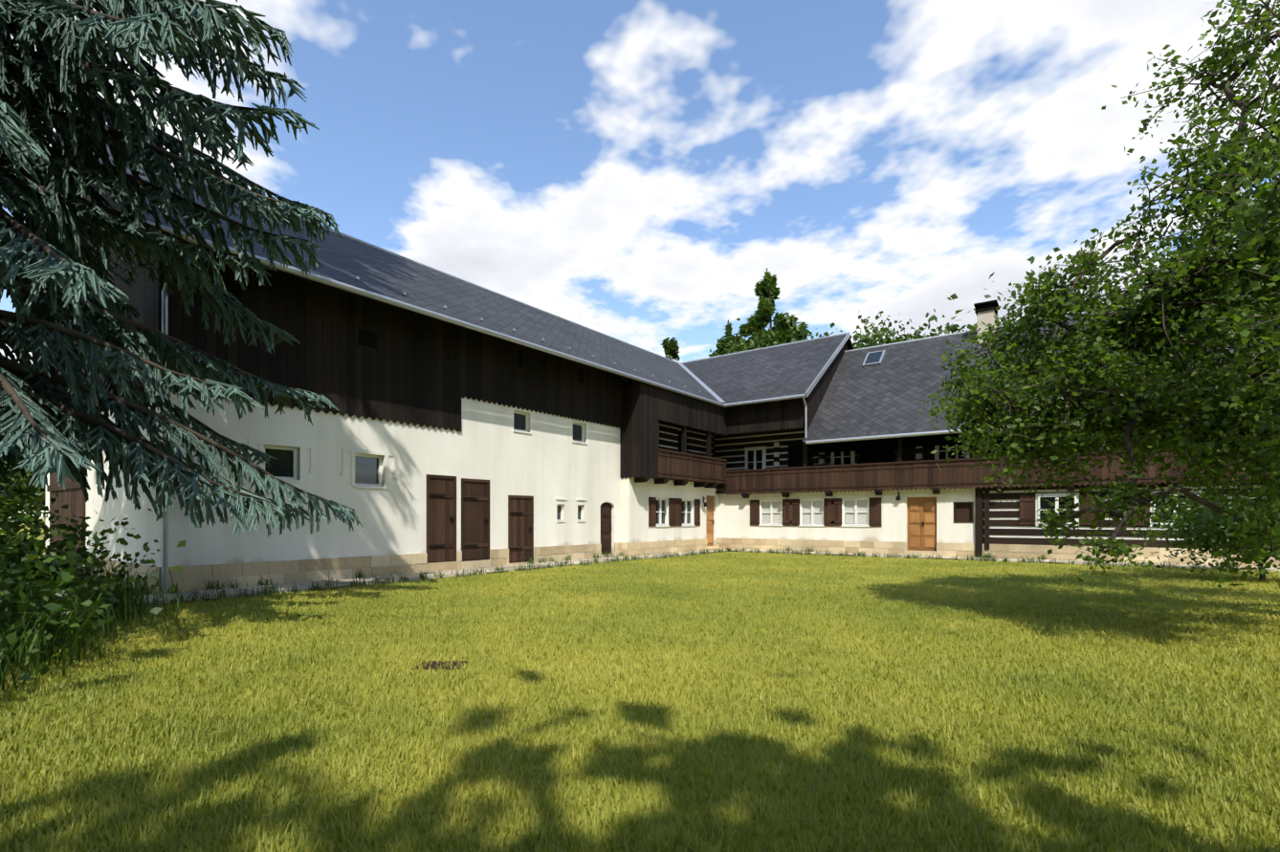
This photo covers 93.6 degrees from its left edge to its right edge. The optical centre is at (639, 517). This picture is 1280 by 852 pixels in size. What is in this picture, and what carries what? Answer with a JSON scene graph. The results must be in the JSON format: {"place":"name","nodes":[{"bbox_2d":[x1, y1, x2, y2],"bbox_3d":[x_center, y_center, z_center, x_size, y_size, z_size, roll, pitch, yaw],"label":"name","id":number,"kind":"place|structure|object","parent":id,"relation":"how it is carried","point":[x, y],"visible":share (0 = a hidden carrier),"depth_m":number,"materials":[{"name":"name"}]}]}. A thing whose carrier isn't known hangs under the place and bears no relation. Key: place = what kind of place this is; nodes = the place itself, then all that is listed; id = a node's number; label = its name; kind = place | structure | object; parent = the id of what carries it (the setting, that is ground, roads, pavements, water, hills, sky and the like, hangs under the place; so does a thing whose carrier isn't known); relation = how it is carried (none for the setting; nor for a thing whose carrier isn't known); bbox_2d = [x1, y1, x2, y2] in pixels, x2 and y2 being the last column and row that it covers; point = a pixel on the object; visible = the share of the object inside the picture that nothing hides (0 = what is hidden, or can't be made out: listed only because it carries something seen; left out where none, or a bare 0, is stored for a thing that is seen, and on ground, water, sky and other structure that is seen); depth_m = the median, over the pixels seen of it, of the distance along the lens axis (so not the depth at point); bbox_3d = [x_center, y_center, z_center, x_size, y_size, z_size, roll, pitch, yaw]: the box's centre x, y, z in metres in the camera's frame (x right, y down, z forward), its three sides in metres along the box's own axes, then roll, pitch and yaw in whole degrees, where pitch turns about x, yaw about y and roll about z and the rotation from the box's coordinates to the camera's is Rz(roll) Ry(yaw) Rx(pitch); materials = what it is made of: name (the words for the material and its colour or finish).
{"place":"outdoors","nodes":[
{"label":"outdoors","id":0,"kind":"place"},
{"bbox_2d":[106,144,1144,590],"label":"house gutters","id":1,"kind":"object","parent":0,"point":[370,296],"visible":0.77,"depth_m":18.06,"materials":[{"name":"grey metal"}]},
{"bbox_2d":[11,130,1248,567],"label":"house","id":2,"kind":"structure","parent":0,"point":[547,464],"depth_m":14.45,"materials":[{"name":"white paint"}]},
{"bbox_2d":[0,518,1279,851],"bbox_3d":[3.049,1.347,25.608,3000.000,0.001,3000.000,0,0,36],"label":"ground","id":3,"kind":"structure","parent":0,"point":[704,570],"depth_m":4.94,"materials":[{"name":"green plant"}]},
{"bbox_2d":[0,444,45,546],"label":"shrub","id":4,"kind":"object","parent":3,"relation":"on","point":[23,486],"depth_m":23.84,"materials":[{"name":"green plant"}]},
{"bbox_2d":[0,580,45,653],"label":"leaves","id":5,"kind":"object","parent":3,"relation":"on","point":[11,638],"visible":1,"depth_m":4.03,"materials":[{"name":"green plant"}]},
{"bbox_2d":[0,485,173,612],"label":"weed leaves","id":6,"kind":"object","parent":3,"relation":"on","point":[74,539],"visible":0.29,"depth_m":7.85,"materials":[{"name":"green plant"}]},
{"bbox_2d":[0,561,185,694],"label":"tall grass","id":7,"kind":"structure","parent":3,"relation":"on","point":[6,658],"depth_m":6.07,"materials":[{"name":"green plant"}]},
{"bbox_2d":[0,493,186,680],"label":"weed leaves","id":8,"kind":"object","parent":3,"relation":"on","point":[13,571],"visible":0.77,"depth_m":5.41,"materials":[{"name":"green plant"}]},
{"bbox_2d":[0,0,363,538],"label":"blue spruce","id":9,"kind":"object","parent":3,"relation":"on","point":[55,30],"depth_m":7.06,"materials":[{"name":"plant"}]},
{"bbox_2d":[54,546,1267,606],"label":"edge grass","id":10,"kind":"structure","parent":3,"relation":"on","point":[421,576],"depth_m":15.60,"materials":[{"name":"green plant"}]},
{"bbox_2d":[43,537,1279,595],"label":"house plinth stones","id":11,"kind":"object","parent":3,"relation":"on","point":[222,572],"visible":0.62,"depth_m":16.41,"materials":[{"name":"beige stone"}]},
{"bbox_2d":[107,309,1279,594],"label":"house mortar","id":12,"kind":"object","parent":3,"relation":"on","point":[987,318],"visible":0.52,"depth_m":20.08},
{"bbox_2d":[93,145,720,402],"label":"roof","id":13,"kind":"structure","parent":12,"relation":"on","point":[344,259],"depth_m":17.00,"materials":[{"name":"stone"}]},
{"bbox_2d":[682,334,846,403],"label":"roof","id":14,"kind":"structure","parent":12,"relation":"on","point":[786,370],"depth_m":26.22,"materials":[{"name":"stone"}]},
{"bbox_2d":[802,295,1279,441],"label":"roof","id":15,"kind":"structure","parent":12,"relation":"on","point":[894,388],"depth_m":22.90,"materials":[{"name":"stone"}]},
{"bbox_2d":[708,319,743,357],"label":"tree","id":16,"kind":"object","parent":3,"relation":"on","point":[721,349],"visible":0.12,"depth_m":44.54,"materials":[{"name":"green plant"}]},
{"bbox_2d":[738,267,808,351],"bbox_3d":[8.883,-7.569,39.258,9.313,17.839,8.803,0,0,36],"label":"tree","id":17,"kind":"object","parent":3,"relation":"on","point":[765,312],"depth_m":39.31,"materials":[{"name":"green plant"}]},
{"bbox_2d":[710,317,842,356],"bbox_3d":[11.858,-5.683,40.469,13.799,14.081,15.581,0,0,36],"label":"tree","id":18,"kind":"object","parent":3,"relation":"on","point":[733,349],"depth_m":37.52,"materials":[{"name":"green plant"}]},
{"bbox_2d":[776,317,939,349],"bbox_3d":[14.085,-5.682,38.646,14.076,14.158,16.448,0,0,36],"label":"tree","id":19,"kind":"object","parent":3,"relation":"on","point":[865,339],"depth_m":35.10,"materials":[{"name":"green plant"}]},
{"bbox_2d":[850,310,926,349],"bbox_3d":[15.768,-5.853,40.512,14.003,14.457,11.255,0,0,36],"label":"tree","id":20,"kind":"object","parent":3,"relation":"on","point":[881,341],"depth_m":37.70,"materials":[{"name":"green plant"}]},
{"bbox_2d":[870,246,1103,345],"bbox_3d":[19.861,-5.752,34.452,18.164,14.273,17.977,0,0,36],"label":"tree","id":21,"kind":"object","parent":3,"relation":"on","point":[948,329],"depth_m":29.94,"materials":[{"name":"green plant"}]},
{"bbox_2d":[966,303,1084,330],"bbox_3d":[23.795,-5.762,35.696,15.740,14.280,15.360,0,0,36],"label":"tree","id":22,"kind":"object","parent":3,"relation":"on","point":[1004,308],"depth_m":35.80,"materials":[{"name":"green plant"}]},
{"bbox_2d":[919,0,1279,588],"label":"apple tree","id":23,"kind":"object","parent":3,"relation":"on","point":[1243,334],"depth_m":6.77,"materials":[{"name":"green plant"}]},
{"bbox_2d":[1132,473,1279,580],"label":"bush","id":24,"kind":"object","parent":3,"relation":"on","point":[1210,531],"depth_m":12.90,"materials":[{"name":"green plant"}]},
{"bbox_2d":[0,0,1279,518],"label":"sky","id":25,"kind":"structure","parent":0,"point":[629,171],"materials":[{"name":"blue"}]},
{"bbox_2d":[46,392,1274,669],"bbox_3d":[3.719,-0.803,13.212,32.250,4.300,19.514,0,0,36],"label":"brown house timber","id":26,"kind":"object","parent":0,"point":[845,478],"visible":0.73,"depth_m":19.34,"materials":[{"name":"brown wood"}]},
{"bbox_2d":[661,336,680,361],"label":"tree","id":27,"kind":"object","parent":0,"point":[671,347],"depth_m":51.94,"materials":[{"name":"green plant"}]},
{"bbox_2d":[129,549,1279,605],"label":"gravel strip","id":28,"kind":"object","parent":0,"point":[343,583],"depth_m":14.19,"materials":[{"name":"grey gravel"}]},
{"bbox_2d":[262,411,1202,527],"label":"window frames","id":29,"kind":"structure","parent":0,"point":[294,478],"depth_m":20.87,"materials":[{"name":"white wood"}]},
{"bbox_2d":[762,501,867,524],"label":"house curtains","id":30,"kind":"object","parent":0,"point":[849,517],"visible":0.27,"depth_m":23.02,"materials":[{"name":"white fabric"}]},
{"bbox_2d":[706,495,936,551],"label":"doors","id":31,"kind":"structure","parent":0,"point":[919,511],"depth_m":20.85,"materials":[{"name":"brown wood"}]},
{"bbox_2d":[428,491,924,550],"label":"door hinges","id":32,"kind":"object","parent":31,"relation":"attached to","point":[705,505],"visible":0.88,"depth_m":15.64,"materials":[{"name":"black metal"}]},
{"bbox_2d":[621,378,1265,541],"bbox_3d":[10.813,-2.353,16.710,24.950,5.980,7.360,0,0,36],"label":"house chinking","id":33,"kind":"object","parent":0,"point":[822,461],"visible":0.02,"depth_m":19.44,"materials":[{"name":"white paint"}]},
{"bbox_2d":[621,376,1279,557],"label":"wooden beams","id":34,"kind":"structure","parent":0,"point":[987,515],"depth_m":19.58,"materials":[{"name":"brown wood"}]}
]}

